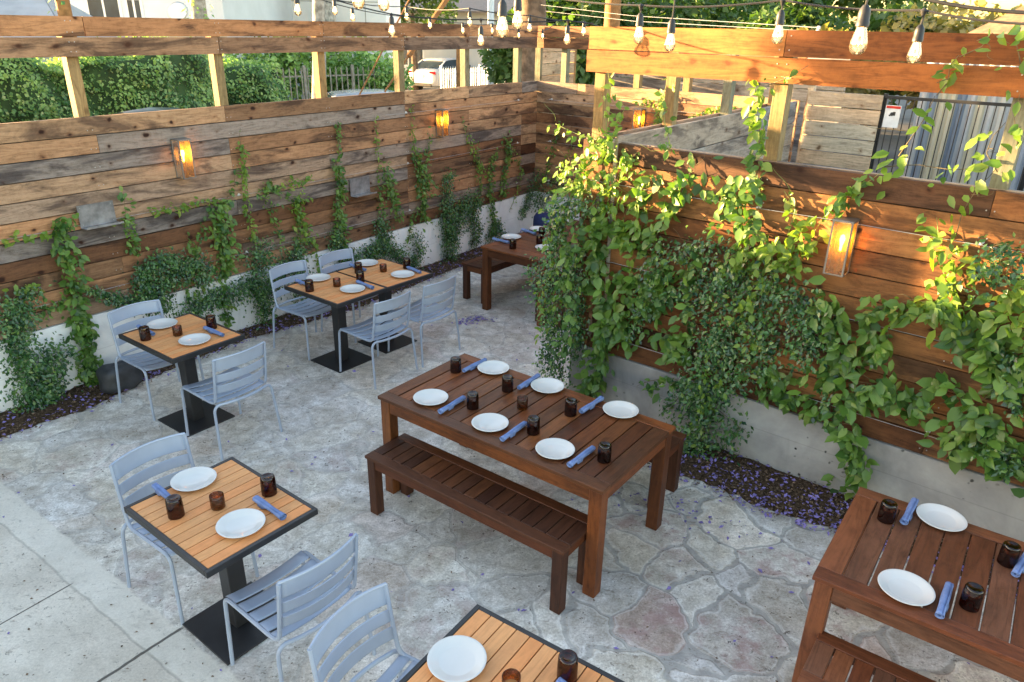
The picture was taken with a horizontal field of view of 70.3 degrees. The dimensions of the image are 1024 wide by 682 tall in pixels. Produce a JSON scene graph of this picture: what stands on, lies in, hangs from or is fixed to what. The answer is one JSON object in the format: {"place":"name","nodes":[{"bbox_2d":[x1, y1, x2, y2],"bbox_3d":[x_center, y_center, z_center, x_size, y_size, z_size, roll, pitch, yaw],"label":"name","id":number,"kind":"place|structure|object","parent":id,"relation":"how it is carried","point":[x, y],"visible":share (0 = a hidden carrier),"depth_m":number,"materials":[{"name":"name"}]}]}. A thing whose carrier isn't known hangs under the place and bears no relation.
{"place":"outdoors","nodes":[
{"label":"outdoors","id":0,"kind":"place"},
{"bbox_2d":[70,0,299,99],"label":"white house","id":1,"kind":"structure","parent":0,"point":[281,10],"depth_m":19.68,"materials":[{"name":"paint"}]},
{"bbox_2d":[84,0,122,16],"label":"window","id":2,"kind":"structure","parent":1,"relation":"in","point":[95,8],"depth_m":19.67,"materials":[{"name":"white paint"}]},
{"bbox_2d":[0,264,1018,681],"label":"patio paving","id":3,"kind":"structure","parent":0,"point":[64,538],"depth_m":4.42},
{"bbox_2d":[107,299,207,420],"bbox_3d":[-2.939,0.132,6.010,0.557,0.802,0.545,18,29,34],"label":"metal chair","id":4,"kind":"object","parent":3,"relation":"on","point":[127,311],"visible":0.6,"depth_m":5.96,"materials":[{"name":"paint"}]},
{"bbox_2d":[118,312,244,436],"bbox_3d":[-2.548,0.289,5.741,0.749,0.740,0.603,17,28,33],"label":"bistro table","id":5,"kind":"object","parent":3,"relation":"on","point":[165,344],"visible":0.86,"depth_m":5.67,"materials":[{"name":"wood"}]},
{"bbox_2d":[109,432,258,624],"bbox_3d":[-1.828,1.007,4.044,0.557,0.802,0.545,17,28,33],"label":"metal chair","id":6,"kind":"object","parent":3,"relation":"on","point":[124,464],"visible":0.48,"depth_m":4.02,"materials":[{"name":"paint"}]},
{"bbox_2d":[124,457,317,665],"bbox_3d":[-1.455,1.169,3.762,0.749,0.740,0.603,18,29,34],"label":"bistro table","id":7,"kind":"object","parent":3,"relation":"on","point":[193,538],"visible":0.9,"depth_m":3.64,"materials":[{"name":"brown wood"}]},
{"bbox_2d":[170,466,216,491],"bbox_3d":[-1.668,0.729,3.810,0.227,0.020,0.227,3,24,4],"label":"plate","id":8,"kind":"object","parent":7,"relation":"on","point":[193,479],"visible":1,"depth_m":3.82,"materials":[{"name":"white ceramic"}]},
{"bbox_2d":[215,508,265,537],"bbox_3d":[-1.299,0.878,3.482,0.227,0.020,0.227,19,29,35],"label":"plate","id":9,"kind":"object","parent":7,"relation":"on","point":[241,523],"visible":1,"depth_m":3.49,"materials":[{"name":"white ceramic"}]},
{"bbox_2d":[181,341,282,460],"bbox_3d":[-2.148,0.370,5.498,0.557,0.802,0.545,17,28,33],"label":"metal chair","id":10,"kind":"object","parent":3,"relation":"on","point":[234,372],"visible":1,"depth_m":5.33,"materials":[{"name":"paint"}]},
{"bbox_2d":[0,232,522,437],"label":"soil","id":11,"kind":"structure","parent":3,"relation":"on","point":[18,421],"depth_m":6.20,"materials":[{"name":"brown soil"}]},
{"bbox_2d":[0,277,95,413],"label":"climbing vine","id":12,"kind":"object","parent":11,"relation":"on","point":[37,394],"visible":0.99,"depth_m":5.78,"materials":[{"name":"green plant"}]},
{"bbox_2d":[1,213,103,387],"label":"climbing vine","id":13,"kind":"object","parent":11,"relation":"on","point":[85,333],"visible":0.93,"depth_m":6.00,"materials":[{"name":"green plant"}]},
{"bbox_2d":[96,360,142,393],"bbox_3d":[-3.415,0.308,6.312,0.272,0.271,0.347,14,23,27],"label":"boulder","id":14,"kind":"object","parent":11,"relation":"on","point":[130,376],"visible":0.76,"depth_m":6.21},
{"bbox_2d":[165,222,266,319],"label":"climbing vine","id":15,"kind":"object","parent":11,"relation":"on","point":[198,306],"visible":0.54,"depth_m":7.03,"materials":[{"name":"green plant"}]},
{"bbox_2d":[227,130,292,330],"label":"climbing vine","id":16,"kind":"object","parent":11,"relation":"on","point":[263,299],"visible":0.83,"depth_m":7.40,"materials":[{"name":"green plant"}]},
{"bbox_2d":[261,181,367,304],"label":"climbing vine","id":17,"kind":"object","parent":11,"relation":"on","point":[295,253],"visible":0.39,"depth_m":7.72,"materials":[{"name":"green plant"}]},
{"bbox_2d":[356,161,431,268],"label":"climbing vine","id":18,"kind":"object","parent":11,"relation":"on","point":[393,252],"visible":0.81,"depth_m":8.83,"materials":[{"name":"green plant"}]},
{"bbox_2d":[433,167,478,263],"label":"climbing vine","id":19,"kind":"object","parent":11,"relation":"on","point":[452,233],"visible":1,"depth_m":9.65,"materials":[{"name":"green plant"}]},
{"bbox_2d":[462,117,524,243],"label":"climbing vine","id":20,"kind":"object","parent":11,"relation":"on","point":[493,231],"visible":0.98,"depth_m":10.42,"materials":[{"name":"green plant"}]},
{"bbox_2d":[464,141,536,249],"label":"climbing vine","id":21,"kind":"object","parent":11,"relation":"on","point":[475,225],"visible":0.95,"depth_m":10.17,"materials":[{"name":"green plant"}]},
{"bbox_2d":[0,229,1017,598],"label":"bark mulch","id":22,"kind":"object","parent":11,"relation":"on","point":[796,499],"visible":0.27,"depth_m":5.33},
{"bbox_2d":[659,316,773,466],"bbox_3d":[1.449,0.345,5.281,0.923,1.216,0.286,19,29,35],"label":"climbing vine","id":23,"kind":"object","parent":22,"relation":"on","point":[698,411],"visible":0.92,"depth_m":5.29,"materials":[{"name":"green plant"}]},
{"bbox_2d":[223,533,375,681],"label":"metal chair","id":24,"kind":"object","parent":3,"relation":"on","point":[297,603],"visible":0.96,"depth_m":3.36,"materials":[{"name":"paint"}]},
{"bbox_2d":[269,260,330,360],"bbox_3d":[-2.006,-0.323,7.102,0.557,0.802,0.545,17,28,33],"label":"metal chair","id":25,"kind":"object","parent":3,"relation":"on","point":[287,268],"visible":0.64,"depth_m":7.07,"materials":[{"name":"paint"}]},
{"bbox_2d":[284,271,385,372],"bbox_3d":[-1.617,-0.159,6.817,0.749,0.740,0.603,18,29,34],"label":"bistro table","id":26,"kind":"object","parent":3,"relation":"on","point":[336,299],"visible":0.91,"depth_m":6.75,"materials":[{"name":"wood"}]},
{"bbox_2d":[318,248,376,342],"bbox_3d":[-1.640,-0.488,7.499,0.557,0.802,0.545,18,29,34],"label":"metal chair","id":27,"kind":"object","parent":3,"relation":"on","point":[330,257],"visible":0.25,"depth_m":7.53,"materials":[{"name":"paint"}]},
{"bbox_2d":[307,582,419,681],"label":"metal chair","id":28,"kind":"object","parent":3,"relation":"on","point":[339,621],"visible":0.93,"depth_m":3.02,"materials":[{"name":"paint"}]},
{"bbox_2d":[338,291,417,389],"bbox_3d":[-1.221,-0.079,6.575,0.557,0.802,0.545,18,29,34],"label":"metal chair","id":29,"kind":"object","parent":3,"relation":"on","point":[388,325],"visible":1,"depth_m":6.42,"materials":[{"name":"paint"}]},
{"bbox_2d":[335,258,432,353],"bbox_3d":[-1.257,-0.331,7.230,0.749,0.740,0.603,19,29,35],"label":"bistro table","id":30,"kind":"object","parent":3,"relation":"on","point":[373,273],"visible":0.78,"depth_m":7.13,"materials":[{"name":"wood"}]},
{"bbox_2d":[387,275,460,367],"bbox_3d":[-0.851,-0.259,7.005,0.557,0.802,0.545,18,29,34],"label":"metal chair","id":31,"kind":"object","parent":3,"relation":"on","point":[434,307],"visible":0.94,"depth_m":6.82,"materials":[{"name":"paint"}]},
{"bbox_2d":[365,433,587,614],"bbox_3d":[-0.232,1.064,4.435,1.510,0.440,0.360,18,28,33],"label":"picnic bench","id":32,"kind":"object","parent":3,"relation":"on","point":[555,530],"visible":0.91,"depth_m":4.25,"materials":[{"name":"brown wood"}]},
{"bbox_2d":[0,231,1018,670],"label":"fallen petals","id":33,"kind":"object","parent":3,"relation":"on","point":[800,523],"visible":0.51,"depth_m":5.05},
{"bbox_2d":[462,256,558,303],"bbox_3d":[0.019,-0.888,8.947,0.360,0.440,1.510,18,29,34],"label":"picnic bench","id":34,"kind":"object","parent":3,"relation":"on","point":[474,265],"visible":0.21,"depth_m":8.45,"materials":[{"name":"brown wood"}]},
{"bbox_2d":[399,604,624,681],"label":"bistro table","id":35,"kind":"object","parent":3,"relation":"on","point":[529,656],"visible":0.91,"depth_m":2.80,"materials":[{"name":"wood"}]},
{"bbox_2d":[427,635,486,681],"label":"plate","id":36,"kind":"object","parent":35,"relation":"on","point":[458,658],"visible":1,"depth_m":2.77,"materials":[{"name":"white ceramic"}]},
{"bbox_2d":[557,649,577,681],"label":"tumbler","id":37,"kind":"object","parent":35,"relation":"on","point":[567,666],"visible":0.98,"depth_m":2.67,"materials":[{"name":"brown glass"}]},
{"bbox_2d":[378,353,675,597],"bbox_3d":[0.056,0.778,4.731,1.700,0.740,0.870,18,28,33],"label":"picnic table","id":38,"kind":"object","parent":3,"relation":"on","point":[638,441],"visible":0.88,"depth_m":4.42,"materials":[{"name":"brown wood"}]},
{"bbox_2d":[471,413,508,431],"bbox_3d":[-0.133,0.499,4.408,0.227,0.020,0.227,20,30,37],"label":"plate","id":39,"kind":"object","parent":38,"relation":"on","point":[490,422],"visible":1,"depth_m":4.42,"materials":[{"name":"white ceramic"}]},
{"bbox_2d":[535,438,574,458],"bbox_3d":[0.246,0.620,4.147,0.227,0.020,0.227,-14,27,-30],"label":"plate","id":40,"kind":"object","parent":38,"relation":"on","point":[554,448],"visible":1,"depth_m":4.16,"materials":[{"name":"white ceramic"}]},
{"bbox_2d":[603,401,638,417],"bbox_3d":[0.686,0.438,4.587,0.227,0.020,0.227,-20,31,-40],"label":"plate","id":41,"kind":"object","parent":38,"relation":"on","point":[620,409],"visible":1,"depth_m":4.60,"materials":[{"name":"white ceramic"}]},
{"bbox_2d":[481,220,578,326],"bbox_3d":[0.514,-0.847,8.498,0.870,0.740,1.700,18,29,34],"label":"picnic table","id":42,"kind":"object","parent":3,"relation":"on","point":[525,244],"visible":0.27,"depth_m":7.99,"materials":[{"name":"brown wood"}]},
{"bbox_2d":[647,430,685,505],"bbox_3d":[0.472,0.699,5.308,1.510,0.440,0.360,18,28,33],"label":"picnic bench","id":43,"kind":"object","parent":3,"relation":"on","point":[675,457],"visible":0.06,"depth_m":4.98,"materials":[{"name":"brown wood"}]},
{"bbox_2d":[680,435,1019,596],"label":"soil","id":44,"kind":"structure","parent":3,"relation":"on","point":[717,471],"depth_m":5.10,"materials":[{"name":"brown soil"}]},
{"bbox_2d":[521,150,614,388],"bbox_3d":[0.406,-0.466,5.840,0.810,2.085,0.343,19,29,35],"label":"climbing vine","id":45,"kind":"object","parent":44,"relation":"on","point":[572,318],"visible":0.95,"depth_m":5.83,"materials":[{"name":"green plant"}]},
{"bbox_2d":[573,152,704,398],"bbox_3d":[0.909,-0.350,5.521,1.027,2.209,0.234,19,29,35],"label":"climbing vine","id":46,"kind":"object","parent":44,"relation":"on","point":[605,324],"visible":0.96,"depth_m":5.50,"materials":[{"name":"green plant"}]},
{"bbox_2d":[588,52,797,337],"bbox_3d":[1.950,-1.468,7.149,0.162,2.896,4.090,18,29,34],"label":"plank fence","id":47,"kind":"object","parent":44,"relation":"on","point":[725,129],"visible":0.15,"depth_m":6.53,"materials":[{"name":"grey wood"}]},
{"bbox_2d":[797,631,935,681],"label":"picnic bench","id":48,"kind":"object","parent":3,"relation":"on","point":[821,664],"visible":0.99,"depth_m":3.16,"materials":[{"name":"red wood"}]},
{"bbox_2d":[791,487,1023,681],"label":"picnic table","id":49,"kind":"object","parent":3,"relation":"on","point":[843,572],"visible":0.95,"depth_m":3.26,"materials":[{"name":"red wood"}]},
{"bbox_2d":[878,569,935,605],"bbox_3d":[1.713,1.076,3.162,0.227,0.020,0.227,-18,30,-37],"label":"plate","id":50,"kind":"object","parent":49,"relation":"on","point":[906,587],"visible":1,"depth_m":3.17,"materials":[{"name":"white ceramic"}]},
{"bbox_2d":[916,503,967,531],"bbox_3d":[2.139,0.884,3.623,0.227,0.020,0.227,-9,25,-21],"label":"plate","id":51,"kind":"object","parent":49,"relation":"on","point":[942,517],"visible":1,"depth_m":3.63,"materials":[{"name":"white ceramic"}]},
{"bbox_2d":[958,582,984,612],"bbox_3d":[1.940,1.077,3.064,0.077,0.104,0.077,9,25,17],"label":"tumbler","id":52,"kind":"object","parent":49,"relation":"on","point":[971,597],"visible":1,"depth_m":3.04,"materials":[{"name":"brown glass"}]},
{"bbox_2d":[997,540,1021,568],"bbox_3d":[2.273,0.973,3.321,0.077,0.104,0.077,18,29,34],"label":"tumbler","id":53,"kind":"object","parent":49,"relation":"on","point":[1008,556],"visible":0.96,"depth_m":3.30,"materials":[{"name":"brown glass"}]},
{"bbox_2d":[405,82,914,174],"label":"ground","id":54,"kind":"structure","parent":0,"point":[895,135],"depth_m":22.57,"materials":[{"name":"concrete"}]},
{"bbox_2d":[0,0,128,63],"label":"garage","id":55,"kind":"structure","parent":54,"relation":"on","point":[28,7],"depth_m":13.72,"materials":[{"name":"grey"}]},
{"bbox_2d":[0,36,214,122],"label":"ivy hedge","id":56,"kind":"object","parent":54,"relation":"on","point":[31,89],"visible":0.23,"depth_m":9.11,"materials":[{"name":"green plant"}]},
{"bbox_2d":[204,54,291,105],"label":"ivy hedge","id":57,"kind":"object","parent":54,"relation":"on","point":[248,81],"visible":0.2,"depth_m":11.33,"materials":[{"name":"green plant"}]},
{"bbox_2d":[0,191,534,411],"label":"retaining wall","id":58,"kind":"structure","parent":54,"relation":"on","point":[106,346],"depth_m":7.53,"materials":[{"name":"concrete"}]},
{"bbox_2d":[0,15,537,339],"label":"plank fence","id":59,"kind":"object","parent":58,"relation":"on","point":[52,169],"visible":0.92,"depth_m":6.92,"materials":[{"name":"wood"}]},
{"bbox_2d":[76,200,123,229],"bbox_3d":[-3.414,-1.044,6.031,0.108,0.187,0.305,17,28,32],"label":"metal plate","id":60,"kind":"object","parent":59,"relation":"attached to","point":[97,214],"visible":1,"depth_m":6.05,"materials":[{"name":"metal"}]},
{"bbox_2d":[84,186,223,317],"bbox_3d":[-3.184,-0.751,6.461,0.202,1.278,1.306,17,28,32],"label":"climbing vine","id":61,"kind":"object","parent":59,"relation":"attached to","point":[147,290],"visible":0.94,"depth_m":6.50,"materials":[{"name":"green plant"}]},
{"bbox_2d":[170,137,195,178],"bbox_3d":[-2.940,-1.636,6.506,0.119,0.344,0.128,17,28,32],"label":"wall lantern","id":62,"kind":"object","parent":59,"relation":"attached to","point":[183,157],"depth_m":6.47,"materials":[{"name":"glass"}]},
{"bbox_2d":[147,165,244,327],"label":"climbing vine","id":63,"kind":"object","parent":59,"relation":"attached to","point":[222,228],"visible":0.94,"depth_m":7.00,"materials":[{"name":"green plant"}]},
{"bbox_2d":[256,175,322,272],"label":"climbing vine","id":64,"kind":"object","parent":59,"relation":"attached to","point":[296,201],"visible":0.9,"depth_m":7.68,"materials":[{"name":"green plant"}]},
{"bbox_2d":[324,122,354,262],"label":"climbing vine","id":65,"kind":"object","parent":59,"relation":"attached to","point":[338,240],"visible":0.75,"depth_m":8.10,"materials":[{"name":"green plant"}]},
{"bbox_2d":[355,115,404,259],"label":"climbing vine","id":66,"kind":"object","parent":59,"relation":"attached to","point":[384,236],"visible":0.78,"depth_m":8.66,"materials":[{"name":"green plant"}]},
{"bbox_2d":[405,105,438,249],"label":"climbing vine","id":67,"kind":"object","parent":59,"relation":"attached to","point":[424,205],"visible":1,"depth_m":9.11,"materials":[{"name":"green plant"}]},
{"bbox_2d":[352,0,1023,54],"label":"string lights","id":68,"kind":"object","parent":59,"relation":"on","point":[863,16],"visible":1,"depth_m":2.05},
{"bbox_2d":[246,52,336,99],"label":"shrub","id":69,"kind":"object","parent":54,"relation":"on","point":[290,61],"visible":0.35,"depth_m":21.24,"materials":[{"name":"green plant"}]},
{"bbox_2d":[276,65,390,99],"bbox_3d":[-5.139,-6.840,20.640,4.409,1.870,0.078,-16,29,-35],"label":"iron fence","id":70,"kind":"object","parent":54,"relation":"on","point":[305,80],"visible":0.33,"depth_m":20.36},
{"bbox_2d":[291,0,400,98],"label":"stucco house","id":71,"kind":"structure","parent":54,"relation":"on","point":[343,14],"depth_m":24.53,"materials":[{"name":"white paint"}]},
{"bbox_2d":[326,51,385,91],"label":"shrub","id":72,"kind":"object","parent":54,"relation":"on","point":[343,57],"visible":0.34,"depth_m":22.10,"materials":[{"name":"green plant"}]},
{"bbox_2d":[347,51,414,90],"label":"shrub","id":73,"kind":"object","parent":54,"relation":"on","point":[367,62],"visible":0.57,"depth_m":21.30,"materials":[{"name":"green plant"}]},
{"bbox_2d":[400,0,458,90],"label":"street tree","id":74,"kind":"object","parent":54,"relation":"on","point":[431,5],"visible":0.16,"depth_m":32.87,"materials":[{"name":"green plant"}]},
{"bbox_2d":[408,57,483,89],"bbox_3d":[-3.123,-13.056,35.528,1.850,1.499,4.540,14,27,27],"label":"parked car","id":75,"kind":"object","parent":54,"relation":"on","point":[427,73],"visible":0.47,"depth_m":33.98,"materials":[{"name":"white paint"}]},
{"bbox_2d":[401,0,633,87],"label":"pale bungalow","id":76,"kind":"object","parent":54,"relation":"on","point":[474,59],"visible":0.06,"depth_m":36.05,"materials":[{"name":"paint"}]},
{"bbox_2d":[519,0,545,81],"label":"palm trunk","id":77,"kind":"object","parent":54,"relation":"on","point":[537,8],"visible":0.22,"depth_m":15.84,"materials":[{"name":"brown plant"}]},
{"bbox_2d":[480,16,595,94],"bbox_3d":[1.016,-7.501,20.704,3.606,3.320,2.451,11,25,21],"label":"background tree","id":78,"kind":"object","parent":54,"relation":"on","point":[502,68],"visible":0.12,"depth_m":20.14,"materials":[{"name":"green plant"}]},
{"bbox_2d":[498,0,604,84],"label":"background tree","id":79,"kind":"object","parent":54,"relation":"on","point":[561,14],"visible":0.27,"depth_m":28.77,"materials":[{"name":"green plant"}]},
{"bbox_2d":[534,37,576,163],"bbox_3d":[0.653,-3.251,11.432,0.092,2.820,1.010,17,28,32],"label":"plank fence","id":80,"kind":"object","parent":54,"relation":"on","point":[543,56],"visible":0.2,"depth_m":10.86,"materials":[{"name":"brown wood"}]},
{"bbox_2d":[534,191,580,219],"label":"retaining wall","id":81,"kind":"structure","parent":54,"relation":"on","point":[539,205],"depth_m":11.14,"materials":[{"name":"concrete"}]},
{"bbox_2d":[534,26,807,198],"bbox_3d":[1.874,-2.642,9.881,3.856,2.962,0.130,19,29,35],"label":"plank fence","id":82,"kind":"object","parent":81,"relation":"on","point":[564,89],"visible":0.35,"depth_m":10.29,"materials":[{"name":"brown wood"}]},
{"bbox_2d":[527,121,576,217],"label":"climbing vine","id":83,"kind":"object","parent":82,"relation":"attached to","point":[550,183],"visible":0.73,"depth_m":10.96,"materials":[{"name":"green plant"}]},
{"bbox_2d":[575,0,715,110],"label":"background tree","id":84,"kind":"object","parent":54,"relation":"on","point":[634,11],"visible":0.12,"depth_m":23.27,"materials":[{"name":"green plant"}]},
{"bbox_2d":[645,0,758,28],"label":"background tree","id":85,"kind":"object","parent":54,"relation":"on","point":[732,14],"visible":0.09,"depth_m":29.99,"materials":[{"name":"green plant"}]},
{"bbox_2d":[609,58,850,166],"bbox_3d":[2.815,-2.868,10.696,3.697,2.780,0.122,19,29,35],"label":"plank fence","id":86,"kind":"object","parent":54,"relation":"on","point":[713,86],"visible":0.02,"depth_m":10.06,"materials":[{"name":"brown wood"}]},
{"bbox_2d":[736,0,849,86],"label":"background tree","id":87,"kind":"object","parent":54,"relation":"on","point":[809,16],"visible":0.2,"depth_m":25.45,"materials":[{"name":"green plant"}]},
{"bbox_2d":[568,344,1023,541],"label":"retaining wall","id":88,"kind":"structure","parent":54,"relation":"on","point":[777,439],"depth_m":5.05,"materials":[{"name":"grey concrete"}]},
{"bbox_2d":[573,26,1023,486],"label":"plank fence","id":89,"kind":"object","parent":88,"relation":"on","point":[886,264],"visible":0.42,"depth_m":4.53,"materials":[{"name":"wood"}]},
{"bbox_2d":[294,0,593,45],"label":"string lights","id":90,"kind":"object","parent":89,"relation":"attached to","point":[480,32],"visible":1,"depth_m":4.97},
{"bbox_2d":[545,73,676,237],"bbox_3d":[0.661,-1.325,5.345,1.086,1.228,0.211,19,29,35],"label":"climbing vine","id":91,"kind":"object","parent":89,"relation":"attached to","point":[610,157],"visible":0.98,"depth_m":5.31,"materials":[{"name":"green plant"}]},
{"bbox_2d":[624,227,719,403],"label":"climbing vine","id":92,"kind":"object","parent":89,"relation":"attached to","point":[689,278],"visible":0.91,"depth_m":5.33,"materials":[{"name":"green plant"}]},
{"bbox_2d":[664,156,850,406],"bbox_3d":[1.597,-0.351,4.874,1.388,1.642,0.271,19,29,35],"label":"climbing vine","id":93,"kind":"object","parent":89,"relation":"attached to","point":[731,201],"visible":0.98,"depth_m":4.86,"materials":[{"name":"green plant"}]},
{"bbox_2d":[733,65,813,196],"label":"climbing vine","id":94,"kind":"object","parent":89,"relation":"attached to","point":[752,121],"visible":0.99,"depth_m":4.61,"materials":[{"name":"green plant"}]},
{"bbox_2d":[823,216,859,276],"bbox_3d":[2.036,-0.585,4.501,0.128,0.349,0.119,19,29,35],"label":"wall lantern","id":95,"kind":"object","parent":89,"relation":"attached to","point":[843,233],"depth_m":4.46,"materials":[{"name":"glass"}]},
{"bbox_2d":[755,275,948,492],"bbox_3d":[2.160,0.354,4.699,1.179,1.472,0.244,19,29,35],"label":"climbing vine","id":96,"kind":"object","parent":89,"relation":"attached to","point":[875,352],"visible":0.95,"depth_m":4.63,"materials":[{"name":"green plant"}]},
{"bbox_2d":[770,167,962,296],"bbox_3d":[2.094,-0.640,4.398,1.178,0.823,0.162,19,29,35],"label":"climbing vine","id":97,"kind":"object","parent":89,"relation":"attached to","point":[838,205],"visible":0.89,"depth_m":4.38,"materials":[{"name":"green plant"}]},
{"bbox_2d":[860,232,1023,484],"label":"climbing vine","id":98,"kind":"object","parent":89,"relation":"attached to","point":[1003,381],"visible":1,"depth_m":4.15,"materials":[{"name":"green plant"}]},
{"bbox_2d":[865,22,1023,256],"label":"climbing vine","id":99,"kind":"object","parent":89,"relation":"attached to","point":[1016,132],"visible":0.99,"depth_m":3.90,"materials":[{"name":"green plant"}]},
{"bbox_2d":[795,85,883,170],"bbox_3d":[3.720,-1.745,8.601,0.829,2.420,0.112,19,29,35],"label":"board screen","id":100,"kind":"object","parent":54,"relation":"on","point":[830,129],"visible":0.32,"depth_m":8.26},
{"bbox_2d":[757,0,936,30],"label":"background tree","id":101,"kind":"object","parent":54,"relation":"on","point":[874,4],"visible":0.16,"depth_m":47.37,"materials":[{"name":"green plant"}]},
{"bbox_2d":[848,1,948,125],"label":"background tree","id":102,"kind":"object","parent":54,"relation":"on","point":[877,18],"visible":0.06,"depth_m":21.68,"materials":[{"name":"green plant"}]},
{"bbox_2d":[876,0,996,109],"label":"background tree","id":103,"kind":"object","parent":54,"relation":"on","point":[939,25],"visible":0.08,"depth_m":20.07,"materials":[{"name":"green plant"}]},
{"bbox_2d":[869,94,1023,190],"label":"bar fence","id":104,"kind":"object","parent":54,"relation":"on","point":[962,102],"visible":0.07,"depth_m":7.67,"materials":[{"name":"black metal"}]},
{"bbox_2d":[902,62,1023,190],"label":"corrugated shed","id":105,"kind":"structure","parent":54,"relation":"on","point":[959,135],"depth_m":9.74,"materials":[{"name":"metal"}]},
{"bbox_2d":[566,0,1023,63],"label":"string lights","id":106,"kind":"object","parent":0,"point":[918,35],"visible":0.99,"depth_m":2.88},
{"bbox_2d":[816,0,1023,27],"label":"sky","id":107,"kind":"structure","parent":0,"point":[1004,4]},
{"bbox_2d":[968,6,1023,33],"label":"brown roof house","id":108,"kind":"structure","parent":0,"point":[997,28],"depth_m":14.96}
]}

